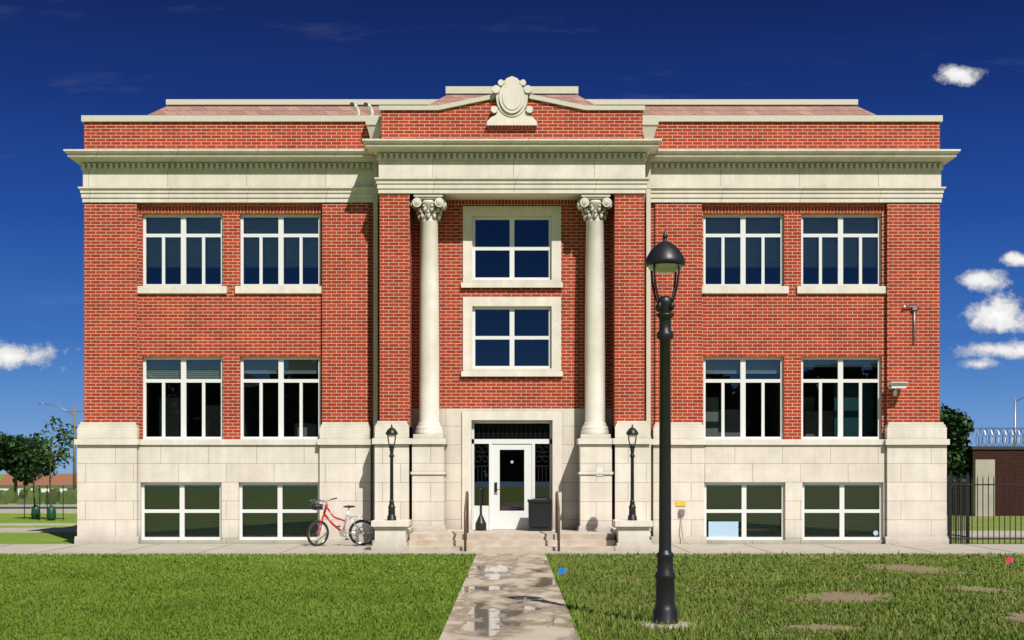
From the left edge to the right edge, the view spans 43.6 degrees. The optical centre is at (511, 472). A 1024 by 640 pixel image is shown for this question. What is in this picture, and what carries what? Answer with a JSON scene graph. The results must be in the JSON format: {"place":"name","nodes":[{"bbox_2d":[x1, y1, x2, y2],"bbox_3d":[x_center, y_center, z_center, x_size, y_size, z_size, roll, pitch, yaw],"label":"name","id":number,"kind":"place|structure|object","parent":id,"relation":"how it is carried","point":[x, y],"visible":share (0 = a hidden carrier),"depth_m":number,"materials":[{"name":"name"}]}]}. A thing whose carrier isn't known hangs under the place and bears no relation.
{"place":"outdoors","nodes":[
{"label":"outdoors","id":0,"kind":"place"},
{"bbox_2d":[0,474,1023,639],"bbox_3d":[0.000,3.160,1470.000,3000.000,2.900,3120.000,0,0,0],"label":"ground","id":1,"kind":"structure","parent":0,"point":[37,538],"depth_m":23.71,"materials":[{"name":"green plant"}]},
{"bbox_2d":[0,431,54,494],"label":"tree","id":2,"kind":"object","parent":1,"relation":"on","point":[10,457],"visible":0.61,"depth_m":158.41,"materials":[{"name":"green plant"}]},
{"bbox_2d":[13,432,57,504],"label":"sapling","id":3,"kind":"object","parent":1,"relation":"on","point":[30,464],"visible":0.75,"depth_m":46.32,"materials":[{"name":"green plant"}]},
{"bbox_2d":[0,488,76,504],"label":"hedge","id":4,"kind":"object","parent":1,"relation":"on","point":[9,495],"visible":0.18,"depth_m":68.94,"materials":[{"name":"green plant"}]},
{"bbox_2d":[24,485,63,520],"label":"bags","id":5,"kind":"object","parent":1,"relation":"on","point":[36,514],"visible":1,"depth_m":45.39,"materials":[{"name":"green plastic"}]},
{"bbox_2d":[29,416,77,505],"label":"sapling","id":6,"kind":"object","parent":1,"relation":"on","point":[60,453],"visible":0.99,"depth_m":45.23,"materials":[{"name":"green plant"}]},
{"bbox_2d":[0,505,1023,639],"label":"walks","id":7,"kind":"structure","parent":1,"relation":"on","point":[509,595],"depth_m":26.53,"materials":[{"name":"concrete"}]},
{"bbox_2d":[307,498,374,545],"bbox_3d":[-3.906,1.133,29.079,1.539,1.105,0.476,0,0,-21],"label":"bicycle","id":8,"kind":"object","parent":7,"relation":"on","point":[318,506],"visible":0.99,"depth_m":29.07,"materials":[{"name":"red metal"}]},
{"bbox_2d":[356,524,363,545],"bbox_3d":[-3.448,1.429,28.979,0.183,0.502,0.083,0,0,-21],"label":"pipe stub","id":9,"kind":"object","parent":7,"relation":"on","point":[357,534],"visible":1,"depth_m":28.93,"materials":[{"name":"grey metal"}]},
{"bbox_2d":[464,491,559,550],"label":"handrails","id":10,"kind":"object","parent":7,"relation":"on","point":[466,518],"visible":0.92,"depth_m":27.13,"materials":[{"name":"brown metal"}]},
{"bbox_2d":[63,76,960,550],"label":"building","id":11,"kind":"structure","parent":1,"relation":"on","point":[293,308],"depth_m":30.00,"materials":[{"name":"brick"},{"name":"pale limestone"},{"name":"cream metal"}]},
{"bbox_2d":[385,424,397,519],"bbox_3d":[-2.600,-0.005,27.660,0.270,2.090,0.270,0,0,0],"label":"lamp","id":12,"kind":"object","parent":11,"relation":"on","point":[391,431],"visible":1,"depth_m":27.62,"materials":[{"name":"black metal"}]},
{"bbox_2d":[475,488,485,530],"bbox_3d":[-0.720,0.855,29.600,0.260,0.990,0.253,0,0,0],"label":"ash urn","id":13,"kind":"object","parent":11,"relation":"on","point":[480,524],"visible":1,"depth_m":29.53,"materials":[{"name":"black metal"}]},
{"bbox_2d":[527,498,551,530],"bbox_3d":[0.640,0.980,29.547,0.560,0.740,0.565,0,0,0],"label":"trash can","id":14,"kind":"object","parent":11,"relation":"on","point":[539,514],"visible":1,"depth_m":29.27,"materials":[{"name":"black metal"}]},
{"bbox_2d":[626,424,638,519],"bbox_3d":[2.600,-0.005,27.660,0.270,2.090,0.270,0,0,0],"label":"lamp","id":15,"kind":"object","parent":11,"relation":"on","point":[632,431],"visible":1,"depth_m":27.62,"materials":[{"name":"black metal"}]},
{"bbox_2d":[0,549,1023,639],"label":"grass tufts","id":16,"kind":"object","parent":1,"relation":"on","point":[724,626],"visible":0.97,"depth_m":17.14,"materials":[{"name":"green plant"}]},
{"bbox_2d":[645,231,684,624],"bbox_3d":[1.685,-0.495,14.090,0.450,4.350,0.450,0,0,0],"label":"lamp post","id":17,"kind":"object","parent":1,"relation":"on","point":[664,256],"visible":0.98,"depth_m":14.03,"materials":[{"name":"black metal"}]},
{"bbox_2d":[641,620,691,629],"bbox_3d":[1.685,1.710,14.090,0.620,0.100,0.620,0,0,0],"label":"lamp footing","id":18,"kind":"object","parent":1,"relation":"on","point":[670,626],"visible":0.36,"depth_m":13.95,"materials":[{"name":"grey concrete"}]},
{"bbox_2d":[558,558,1012,573],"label":"marker flags","id":19,"kind":"object","parent":1,"relation":"on","point":[562,570],"visible":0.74,"depth_m":18.82,"materials":[{"name":"multicoloured plastic"}]},
{"bbox_2d":[768,564,1023,632],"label":"bare soil","id":20,"kind":"structure","parent":1,"relation":"on","point":[834,595],"depth_m":17.54,"materials":[{"name":"brown soil"}]},
{"bbox_2d":[940,403,973,491],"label":"tree","id":21,"kind":"object","parent":1,"relation":"on","point":[959,426],"visible":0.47,"depth_m":50.19,"materials":[{"name":"green plant"}]},
{"bbox_2d":[947,472,1023,543],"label":"iron fence","id":22,"kind":"object","parent":1,"relation":"on","point":[949,533],"visible":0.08,"depth_m":29.84,"materials":[{"name":"black metal"}]},
{"bbox_2d":[0,397,1023,515],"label":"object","id":23,"kind":"structure","parent":0,"point":[997,462],"depth_m":50.00,"materials":[{"name":"brick"}]},
{"bbox_2d":[0,0,1023,473],"label":"sky","id":24,"kind":"structure","parent":0,"point":[62,61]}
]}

